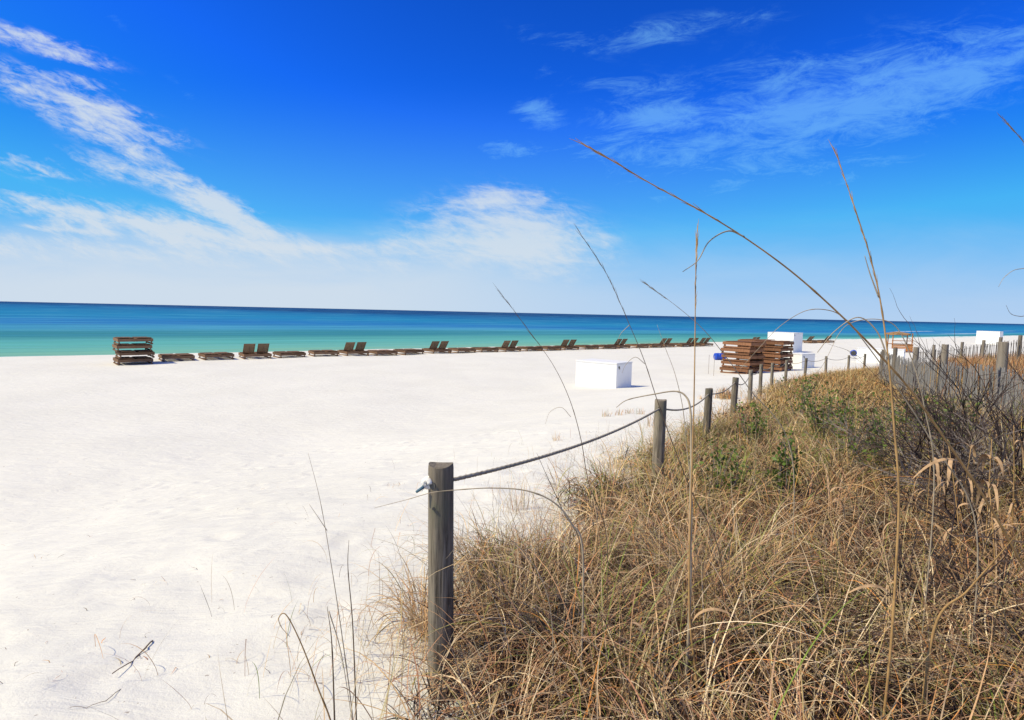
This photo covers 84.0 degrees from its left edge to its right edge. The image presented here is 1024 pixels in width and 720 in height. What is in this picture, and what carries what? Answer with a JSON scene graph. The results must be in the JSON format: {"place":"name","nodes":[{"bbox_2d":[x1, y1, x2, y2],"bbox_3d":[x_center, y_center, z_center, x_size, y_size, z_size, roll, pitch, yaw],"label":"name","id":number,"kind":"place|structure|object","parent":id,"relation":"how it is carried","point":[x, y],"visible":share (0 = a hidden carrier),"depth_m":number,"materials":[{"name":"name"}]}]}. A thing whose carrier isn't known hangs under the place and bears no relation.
{"place":"outdoors","nodes":[
{"label":"outdoors","id":0,"kind":"place"},
{"bbox_2d":[0,336,1023,719],"bbox_3d":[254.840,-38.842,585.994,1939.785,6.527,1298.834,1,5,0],"label":"sand beach","id":1,"kind":"structure","parent":0,"point":[188,458],"depth_m":8.15,"materials":[{"name":"sand"}]},
{"bbox_2d":[113,356,152,365],"bbox_3d":[-23.282,0.024,34.957,1.800,0.440,1.950,-3,6,-42],"label":"double lounger","id":2,"kind":"object","parent":1,"relation":"on","point":[133,359],"visible":0.99,"depth_m":34.57,"materials":[{"name":"brown wood"}]},
{"bbox_2d":[115,349,154,357],"bbox_3d":[-23.188,-0.388,34.977,1.800,0.440,1.950,-3,6,-41],"label":"double lounger","id":3,"kind":"object","parent":2,"relation":"on","point":[120,353],"visible":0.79,"depth_m":34.55,"materials":[{"name":"brown wood"}]},
{"bbox_2d":[112,343,151,351],"bbox_3d":[-23.279,-0.792,34.871,1.800,0.440,1.950,-3,6,-41],"label":"double lounger","id":4,"kind":"object","parent":3,"relation":"on","point":[132,345],"visible":1,"depth_m":34.40,"materials":[{"name":"brown wood"}]},
{"bbox_2d":[113,337,152,344],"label":"double lounger","id":5,"kind":"object","parent":4,"relation":"on","point":[128,339],"visible":0.99,"depth_m":34.28,"materials":[{"name":"brown wood"}]},
{"bbox_2d":[158,353,194,361],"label":"double lounger","id":6,"kind":"object","parent":1,"relation":"on","point":[176,356],"visible":1,"depth_m":37.00,"materials":[{"name":"brown wood"}]},
{"bbox_2d":[198,352,233,359],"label":"double lounger","id":7,"kind":"object","parent":1,"relation":"on","point":[216,354],"visible":1,"depth_m":38.31,"materials":[{"name":"brown wood"}]},
{"bbox_2d":[238,343,271,358],"bbox_3d":[-18.169,-0.655,40.215,1.800,1.074,1.950,-2,6,-36],"label":"double lounger","id":8,"kind":"object","parent":1,"relation":"on","point":[248,350],"visible":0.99,"depth_m":39.83,"materials":[{"name":"brown wood"}]},
{"bbox_2d":[0,450,571,683],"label":"beach debris","id":9,"kind":"object","parent":1,"relation":"on","point":[150,632],"visible":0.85,"depth_m":3.35,"materials":[{"name":"brown plant"}]},
{"bbox_2d":[273,351,305,357],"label":"double lounger","id":10,"kind":"object","parent":1,"relation":"on","point":[288,353],"visible":0.99,"depth_m":41.03,"materials":[{"name":"brown wood"}]},
{"bbox_2d":[278,613,330,719],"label":"broken stem","id":11,"kind":"object","parent":1,"relation":"on","point":[324,704],"visible":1,"depth_m":2.00,"materials":[{"name":"plant"}]},
{"bbox_2d":[308,350,338,356],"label":"double lounger","id":12,"kind":"object","parent":1,"relation":"on","point":[331,352],"visible":0.99,"depth_m":42.70,"materials":[{"name":"brown wood"}]},
{"bbox_2d":[308,454,352,718],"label":"sea oat stalk","id":13,"kind":"object","parent":1,"relation":"on","point":[336,600],"visible":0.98,"depth_m":2.08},
{"bbox_2d":[327,608,351,719],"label":"broken stem","id":14,"kind":"object","parent":1,"relation":"on","point":[333,666],"visible":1,"depth_m":2.05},
{"bbox_2d":[347,544,356,719],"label":"broken stem","id":15,"kind":"object","parent":1,"relation":"on","point":[353,641],"visible":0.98,"depth_m":2.08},
{"bbox_2d":[337,342,368,355],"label":"double lounger","id":16,"kind":"object","parent":1,"relation":"on","point":[348,348],"visible":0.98,"depth_m":44.01,"materials":[{"name":"brown wood"}]},
{"bbox_2d":[24,414,713,711],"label":"sparse grass","id":17,"kind":"structure","parent":1,"relation":"on","point":[401,665],"depth_m":3.66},
{"bbox_2d":[367,349,397,355],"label":"double lounger","id":18,"kind":"object","parent":1,"relation":"on","point":[386,351],"visible":0.99,"depth_m":45.45,"materials":[{"name":"brown wood"}]},
{"bbox_2d":[393,349,423,354],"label":"double lounger","id":19,"kind":"object","parent":1,"relation":"on","point":[405,351],"visible":0.97,"depth_m":46.73,"materials":[{"name":"brown wood"}]},
{"bbox_2d":[423,341,451,353],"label":"double lounger","id":20,"kind":"object","parent":1,"relation":"on","point":[433,348],"visible":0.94,"depth_m":48.38,"materials":[{"name":"brown wood"}]},
{"bbox_2d":[428,462,453,702],"bbox_3d":[-0.333,1.160,2.676,0.132,1.376,0.129,1,5,0],"label":"rope post","id":21,"kind":"object","parent":1,"relation":"on","point":[440,530],"visible":0.82,"depth_m":2.61,"materials":[{"name":"grey wood"}]},
{"bbox_2d":[415,356,863,492],"bbox_3d":[8.264,0.136,16.891,2.123,1.207,33.459,5,6,35],"label":"rope","id":22,"kind":"object","parent":21,"relation":"attached to","point":[426,482],"visible":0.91,"depth_m":3.57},
{"bbox_2d":[448,347,475,352],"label":"double lounger","id":23,"kind":"object","parent":1,"relation":"on","point":[465,349],"visible":0.98,"depth_m":49.58,"materials":[{"name":"brown wood"}]},
{"bbox_2d":[375,487,583,713],"bbox_3d":[-0.125,1.068,2.394,0.891,1.087,0.031,1,5,-8],"label":"sea oat stalk","id":24,"kind":"object","parent":1,"relation":"on","point":[572,525],"visible":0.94,"depth_m":2.41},
{"bbox_2d":[471,347,498,351],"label":"double lounger","id":25,"kind":"object","parent":1,"relation":"on","point":[481,349],"visible":0.95,"depth_m":51.29,"materials":[{"name":"brown wood"}]},
{"bbox_2d":[450,530,553,717],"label":"sea oat stalk","id":26,"kind":"object","parent":1,"relation":"on","point":[547,597],"visible":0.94,"depth_m":2.38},
{"bbox_2d":[494,340,520,351],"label":"double lounger","id":27,"kind":"object","parent":1,"relation":"on","point":[505,347],"visible":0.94,"depth_m":52.74,"materials":[{"name":"brown wood"}]},
{"bbox_2d":[497,473,539,513],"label":"grass tuft","id":28,"kind":"object","parent":1,"relation":"on","point":[523,503],"visible":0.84,"depth_m":5.56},
{"bbox_2d":[516,346,541,350],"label":"double lounger","id":29,"kind":"object","parent":1,"relation":"on","point":[527,348],"visible":0.94,"depth_m":54.17,"materials":[{"name":"brown wood"}]},
{"bbox_2d":[535,346,561,350],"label":"double lounger","id":30,"kind":"object","parent":1,"relation":"on","point":[552,347],"visible":0.93,"depth_m":55.38,"materials":[{"name":"brown wood"}]},
{"bbox_2d":[493,283,607,652],"bbox_3d":[0.204,0.596,2.793,0.634,1.924,0.058,0,5,-11],"label":"sea oat stalk","id":31,"kind":"object","parent":1,"relation":"on","point":[582,448],"visible":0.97,"depth_m":2.82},
{"bbox_2d":[537,454,581,557],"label":"broken stem","id":32,"kind":"object","parent":1,"relation":"on","point":[564,514],"visible":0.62,"depth_m":2.43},
{"bbox_2d":[554,340,578,349],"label":"double lounger","id":33,"kind":"object","parent":1,"relation":"on","point":[564,345],"visible":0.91,"depth_m":57.05,"materials":[{"name":"brown wood"}]},
{"bbox_2d":[574,345,598,349],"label":"double lounger","id":34,"kind":"object","parent":1,"relation":"on","point":[590,346],"visible":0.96,"depth_m":58.44,"materials":[{"name":"brown wood"}]},
{"bbox_2d":[575,358,632,387],"bbox_3d":[4.577,0.699,28.324,2.361,1.328,1.580,5,6,39],"label":"storage box","id":35,"kind":"object","parent":1,"relation":"on","point":[599,373],"visible":0.87,"depth_m":27.72,"materials":[{"name":"white paint"}]},
{"bbox_2d":[598,344,616,348],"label":"double lounger","id":36,"kind":"object","parent":1,"relation":"on","point":[603,346],"visible":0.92,"depth_m":59.91,"materials":[{"name":"brown wood"}]},
{"bbox_2d":[607,339,630,348],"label":"double lounger","id":37,"kind":"object","parent":1,"relation":"on","point":[619,345],"visible":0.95,"depth_m":61.51,"materials":[{"name":"brown wood"}]},
{"bbox_2d":[625,344,648,347],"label":"double lounger","id":38,"kind":"object","parent":1,"relation":"on","point":[641,345],"visible":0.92,"depth_m":62.93,"materials":[{"name":"brown wood"}]},
{"bbox_2d":[574,224,722,654],"bbox_3d":[0.664,0.449,2.687,0.824,2.128,0.044,1,5,-8],"label":"sea oat stalk","id":39,"kind":"object","parent":1,"relation":"on","point":[664,420],"visible":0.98,"depth_m":2.70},
{"bbox_2d":[618,622,685,719],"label":"dry reed","id":40,"kind":"object","parent":1,"relation":"on","point":[650,671],"visible":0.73,"depth_m":2.22,"materials":[{"name":"plant"}]},
{"bbox_2d":[616,391,691,715],"bbox_3d":[0.587,0.843,2.394,0.337,1.444,0.044,3,5,18],"label":"sea oat stalk","id":41,"kind":"object","parent":1,"relation":"on","point":[688,630],"visible":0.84,"depth_m":2.33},
{"bbox_2d":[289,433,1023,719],"bbox_3d":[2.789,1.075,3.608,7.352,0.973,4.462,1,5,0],"label":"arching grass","id":42,"kind":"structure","parent":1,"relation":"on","point":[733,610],"depth_m":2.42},
{"bbox_2d":[651,399,666,486],"bbox_3d":[1.516,1.049,5.905,0.129,1.296,0.124,1,5,0],"label":"rope post","id":43,"kind":"object","parent":1,"relation":"on","point":[659,429],"visible":0.63,"depth_m":5.84,"materials":[{"name":"grey wood"}]},
{"bbox_2d":[652,338,674,347],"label":"double lounger","id":44,"kind":"object","parent":1,"relation":"on","point":[666,344],"visible":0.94,"depth_m":65.93,"materials":[{"name":"brown wood"}]},
{"bbox_2d":[659,331,692,523],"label":"sea oat stalk","id":45,"kind":"object","parent":1,"relation":"on","point":[685,431],"visible":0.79,"depth_m":3.04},
{"bbox_2d":[696,338,712,345],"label":"double lounger","id":46,"kind":"object","parent":1,"relation":"on","point":[706,343],"visible":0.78,"depth_m":70.33,"materials":[{"name":"brown wood"}]},
{"bbox_2d":[702,388,712,442],"bbox_3d":[3.121,1.059,9.114,0.136,1.229,0.125,1,5,0],"label":"rope post","id":47,"kind":"object","parent":1,"relation":"on","point":[707,407],"visible":0.66,"depth_m":9.05,"materials":[{"name":"grey wood"}]},
{"bbox_2d":[688,220,736,711],"bbox_3d":[0.803,0.521,2.258,0.259,2.120,0.032,1,5,0],"label":"sea oat stalk","id":48,"kind":"object","parent":1,"relation":"on","point":[697,614],"visible":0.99,"depth_m":2.26,"materials":[{"name":"plant"}]},
{"bbox_2d":[642,282,794,575],"bbox_3d":[1.149,0.533,3.164,1.043,1.919,0.030,0,5,-13],"label":"sea oat stalk","id":49,"kind":"object","parent":1,"relation":"on","point":[766,407],"visible":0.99,"depth_m":3.22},
{"bbox_2d":[689,437,751,508],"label":"green shrub","id":50,"kind":"object","parent":1,"relation":"on","point":[719,467],"visible":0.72,"depth_m":5.23,"materials":[{"name":"green plant"}]},
{"bbox_2d":[713,385,743,399],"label":"grass tuft","id":51,"kind":"object","parent":1,"relation":"on","point":[727,395],"visible":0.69,"depth_m":17.25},
{"bbox_2d":[730,377,738,414],"bbox_3d":[4.440,0.942,11.409,0.147,1.201,0.125,1,5,0],"label":"rope post","id":52,"kind":"object","parent":1,"relation":"on","point":[734,394],"visible":0.61,"depth_m":11.35,"materials":[{"name":"grey wood"}]},
{"bbox_2d":[720,365,758,373],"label":"double lounger","id":53,"kind":"object","parent":1,"relation":"on","point":[746,370],"visible":0.62,"depth_m":35.88,"materials":[{"name":"brown wood"}]},
{"bbox_2d":[721,359,763,367],"bbox_3d":[14.735,0.225,36.362,1.800,0.440,1.950,-3,6,-39],"label":"double lounger","id":54,"kind":"object","parent":53,"relation":"on","point":[753,363],"visible":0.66,"depth_m":35.80,"materials":[{"name":"brown wood"}]},
{"bbox_2d":[721,353,764,361],"bbox_3d":[14.737,-0.180,36.295,1.800,0.440,1.950,-3,6,-39],"label":"double lounger","id":55,"kind":"object","parent":54,"relation":"on","point":[753,357],"visible":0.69,"depth_m":35.84,"materials":[{"name":"brown wood"}]},
{"bbox_2d":[721,347,763,355],"bbox_3d":[14.682,-0.593,36.289,1.800,0.440,1.950,-3,6,-39],"label":"double lounger","id":56,"kind":"object","parent":55,"relation":"on","point":[738,351],"visible":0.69,"depth_m":35.78,"materials":[{"name":"brown wood"}]},
{"bbox_2d":[723,341,766,348],"bbox_3d":[14.806,-0.998,36.245,1.800,0.440,1.950,-2,6,-37],"label":"double lounger","id":57,"kind":"object","parent":56,"relation":"on","point":[749,344],"visible":1,"depth_m":35.86,"materials":[{"name":"brown wood"}]},
{"bbox_2d":[747,370,752,403],"bbox_3d":[6.329,0.893,15.115,0.137,1.274,0.116,1,5,0],"label":"rope post","id":58,"kind":"object","parent":1,"relation":"on","point":[750,380],"visible":0.71,"depth_m":15.06,"materials":[{"name":"grey wood"}]},
{"bbox_2d":[730,400,776,448],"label":"green shrub","id":59,"kind":"object","parent":1,"relation":"on","point":[755,428],"visible":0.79,"depth_m":8.08,"materials":[{"name":"green plant"}]},
{"bbox_2d":[758,364,762,394],"bbox_3d":[7.910,0.766,18.111,0.120,1.277,0.116,1,5,0],"label":"rope post","id":60,"kind":"object","parent":1,"relation":"on","point":[760,376],"visible":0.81,"depth_m":18.06,"materials":[{"name":"grey wood"}]},
{"bbox_2d":[770,363,773,385],"bbox_3d":[9.179,0.729,20.115,0.110,1.273,0.117,1,5,0],"label":"rope post","id":61,"kind":"object","parent":1,"relation":"on","point":[771,374],"visible":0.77,"depth_m":20.05,"materials":[{"name":"grey wood"}]},
{"bbox_2d":[752,364,792,371],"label":"double lounger","id":62,"kind":"object","parent":1,"relation":"on","point":[790,367],"visible":0.49,"depth_m":37.65,"materials":[{"name":"brown wood"}]},
{"bbox_2d":[760,358,792,366],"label":"double lounger","id":63,"kind":"object","parent":62,"relation":"on","point":[778,362],"visible":0.5,"depth_m":37.60,"materials":[{"name":"brown wood"}]},
{"bbox_2d":[754,352,792,360],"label":"double lounger","id":64,"kind":"object","parent":63,"relation":"on","point":[769,356],"visible":0.55,"depth_m":37.57,"materials":[{"name":"brown wood"}]},
{"bbox_2d":[752,347,793,353],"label":"double lounger","id":65,"kind":"object","parent":64,"relation":"on","point":[772,350],"visible":0.62,"depth_m":37.54,"materials":[{"name":"brown wood"}]},
{"bbox_2d":[755,340,793,347],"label":"double lounger","id":66,"kind":"object","parent":65,"relation":"on","point":[778,344],"visible":0.87,"depth_m":37.48,"materials":[{"name":"brown wood"}]},
{"bbox_2d":[765,424,805,516],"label":"green shrub","id":67,"kind":"object","parent":1,"relation":"on","point":[784,463],"visible":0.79,"depth_m":5.07,"materials":[{"name":"green plant"}]},
{"bbox_2d":[768,332,802,352],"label":"beach kiosk","id":68,"kind":"object","parent":1,"relation":"on","point":[796,338],"visible":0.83,"depth_m":61.36,"materials":[{"name":"white paint"}]},
{"bbox_2d":[569,138,1023,567],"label":"sea oat stalk","id":69,"kind":"object","parent":1,"relation":"on","point":[935,425],"visible":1,"depth_m":1.96,"materials":[{"name":"plant"}]},
{"bbox_2d":[775,374,822,418],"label":"green shrub","id":70,"kind":"object","parent":1,"relation":"on","point":[805,394],"visible":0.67,"depth_m":10.62,"materials":[{"name":"green plant"}]},
{"bbox_2d":[787,352,814,368],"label":"storage box","id":71,"kind":"object","parent":1,"relation":"on","point":[798,357],"visible":0.73,"depth_m":40.58,"materials":[{"name":"white paint"}]},
{"bbox_2d":[795,379,865,441],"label":"green shrub","id":72,"kind":"object","parent":1,"relation":"on","point":[826,409],"visible":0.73,"depth_m":8.06,"materials":[{"name":"green plant"}]},
{"bbox_2d":[814,486,852,563],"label":"dry reed","id":73,"kind":"object","parent":1,"relation":"on","point":[833,488],"visible":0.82,"depth_m":3.72,"materials":[{"name":"plant"}]},
{"bbox_2d":[804,405,886,471],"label":"bare shrub","id":74,"kind":"object","parent":1,"relation":"on","point":[855,433],"visible":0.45,"depth_m":6.08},
{"bbox_2d":[692,357,1013,425],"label":"dune grass","id":75,"kind":"structure","parent":1,"relation":"on","point":[845,380],"depth_m":16.28,"materials":[{"name":"plant"}]},
{"bbox_2d":[817,141,899,719],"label":"sea oat stalk","id":76,"kind":"object","parent":1,"relation":"on","point":[895,570],"visible":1,"depth_m":1.94,"materials":[{"name":"plant"}]},
{"bbox_2d":[740,309,978,681],"bbox_3d":[1.423,0.651,2.322,1.114,1.704,0.024,1,5,-5],"label":"sea oat stalk","id":77,"kind":"object","parent":1,"relation":"on","point":[945,463],"visible":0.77,"depth_m":2.34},
{"bbox_2d":[823,391,899,452],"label":"green shrub","id":78,"kind":"object","parent":1,"relation":"on","point":[840,411],"visible":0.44,"depth_m":7.05,"materials":[{"name":"green plant"}]},
{"bbox_2d":[841,415,910,486],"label":"green shrub","id":79,"kind":"object","parent":1,"relation":"on","point":[868,438],"visible":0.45,"depth_m":5.70,"materials":[{"name":"green plant"}]},
{"bbox_2d":[818,319,934,678],"bbox_3d":[1.534,0.664,2.470,0.599,1.682,0.027,1,5,0],"label":"sea oat stalk","id":80,"kind":"object","parent":1,"relation":"on","point":[933,469],"visible":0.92,"depth_m":2.44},
{"bbox_2d":[856,347,905,363],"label":"storage box","id":81,"kind":"object","parent":1,"relation":"on","point":[870,356],"visible":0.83,"depth_m":47.94,"materials":[{"name":"white paint"}]},
{"bbox_2d":[855,521,921,641],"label":"dry reed","id":82,"kind":"object","parent":1,"relation":"on","point":[886,524],"visible":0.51,"depth_m":2.95,"materials":[{"name":"plant"}]},
{"bbox_2d":[886,331,913,352],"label":"lifeguard stand","id":83,"kind":"object","parent":1,"relation":"on","point":[898,346],"visible":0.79,"depth_m":66.11,"materials":[{"name":"brown wood"}]},
{"bbox_2d":[880,393,947,443],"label":"green shrub","id":84,"kind":"object","parent":1,"relation":"on","point":[904,410],"visible":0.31,"depth_m":7.30,"materials":[{"name":"green plant"}]},
{"bbox_2d":[828,365,1023,528],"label":"bare shrub","id":85,"kind":"object","parent":1,"relation":"on","point":[919,456],"visible":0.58,"depth_m":4.42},
{"bbox_2d":[829,291,1023,487],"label":"bare shrub","id":86,"kind":"object","parent":1,"relation":"on","point":[963,403],"visible":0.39,"depth_m":5.29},
{"bbox_2d":[910,457,944,564],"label":"dry reed","id":87,"kind":"object","parent":1,"relation":"on","point":[938,474],"visible":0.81,"depth_m":3.44,"materials":[{"name":"plant"}]},
{"bbox_2d":[840,359,1023,507],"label":"bare shrub","id":88,"kind":"object","parent":1,"relation":"on","point":[951,439],"visible":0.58,"depth_m":4.61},
{"bbox_2d":[854,407,1022,520],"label":"bare shrub","id":89,"kind":"object","parent":1,"relation":"on","point":[994,477],"visible":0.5,"depth_m":4.39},
{"bbox_2d":[858,471,1023,653],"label":"bare shrub","id":90,"kind":"object","parent":1,"relation":"on","point":[931,577],"visible":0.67,"depth_m":2.74,"materials":[{"name":"plant"}]},
{"bbox_2d":[882,380,1010,457],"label":"bare shrub","id":91,"kind":"object","parent":1,"relation":"on","point":[941,418],"visible":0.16,"depth_m":6.14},
{"bbox_2d":[871,338,1022,448],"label":"bare shrub","id":92,"kind":"object","parent":1,"relation":"on","point":[940,396],"visible":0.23,"depth_m":6.77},
{"bbox_2d":[915,439,983,616],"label":"dry reed","id":93,"kind":"object","parent":1,"relation":"on","point":[950,462],"visible":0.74,"depth_m":3.09,"materials":[{"name":"plant"}]},
{"bbox_2d":[877,446,1023,580],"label":"bare shrub","id":94,"kind":"object","parent":1,"relation":"on","point":[973,500],"visible":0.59,"depth_m":3.69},
{"bbox_2d":[878,342,1023,417],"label":"sand fence","id":95,"kind":"object","parent":1,"relation":"on","point":[1001,362],"visible":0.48,"depth_m":11.63,"materials":[{"name":"grey wood"}]},
{"bbox_2d":[913,389,992,451],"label":"green shrub","id":96,"kind":"object","parent":1,"relation":"on","point":[936,403],"visible":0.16,"depth_m":6.25,"materials":[{"name":"green plant"}]},
{"bbox_2d":[938,442,975,545],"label":"dry reed","id":97,"kind":"object","parent":1,"relation":"on","point":[974,457],"visible":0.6,"depth_m":3.62,"materials":[{"name":"plant"}]},
{"bbox_2d":[918,335,1023,366],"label":"sand fence","id":98,"kind":"object","parent":1,"relation":"on","point":[983,347],"visible":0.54,"depth_m":23.38,"materials":[{"name":"grey wood"}]},
{"bbox_2d":[920,526,1023,719],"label":"sea oat stalk","id":99,"kind":"object","parent":1,"relation":"on","point":[929,651],"visible":0.96,"depth_m":2.03,"materials":[{"name":"plant"}]},
{"bbox_2d":[925,366,1023,475],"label":"bare shrub","id":100,"kind":"object","parent":1,"relation":"on","point":[996,390],"visible":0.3,"depth_m":5.77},
{"bbox_2d":[935,350,1023,394],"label":"reddish grass","id":101,"kind":"structure","parent":1,"relation":"on","point":[982,361],"depth_m":18.02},
{"bbox_2d":[976,331,1003,343],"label":"beach kiosk","id":102,"kind":"object","parent":1,"relation":"on","point":[988,336],"visible":0.88,"depth_m":98.50,"materials":[{"name":"white paint"}]},
{"bbox_2d":[977,439,1003,576],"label":"dry reed","id":103,"kind":"object","parent":1,"relation":"on","point":[985,457],"visible":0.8,"depth_m":3.28,"materials":[{"name":"plant"}]},
{"bbox_2d":[973,481,1022,624],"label":"dry reed","id":104,"kind":"object","parent":1,"relation":"on","point":[981,484],"visible":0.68,"depth_m":2.81,"materials":[{"name":"plant"}]},
{"bbox_2d":[984,425,1023,548],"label":"dry reed","id":105,"kind":"object","parent":1,"relation":"on","point":[1011,504],"visible":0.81,"depth_m":3.42,"materials":[{"name":"plant"}]},
{"bbox_2d":[0,301,1023,356],"bbox_3d":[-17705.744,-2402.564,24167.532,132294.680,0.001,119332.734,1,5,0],"label":"sea","id":106,"kind":"structure","parent":0,"point":[46,329],"depth_m":151.03,"materials":[{"name":"liquid"}]},
{"bbox_2d":[0,0,1023,323],"label":"sky","id":107,"kind":"structure","parent":0,"point":[418,155],"materials":[{"name":"blue"}]},
{"bbox_2d":[85,408,1023,719],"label":"dune grass","id":108,"kind":"structure","parent":0,"point":[519,598],"depth_m":2.75,"materials":[{"name":"plant"}]},
{"bbox_2d":[530,380,1023,577],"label":"dune grass","id":109,"kind":"structure","parent":0,"point":[812,456],"depth_m":5.79,"materials":[{"name":"plant"}]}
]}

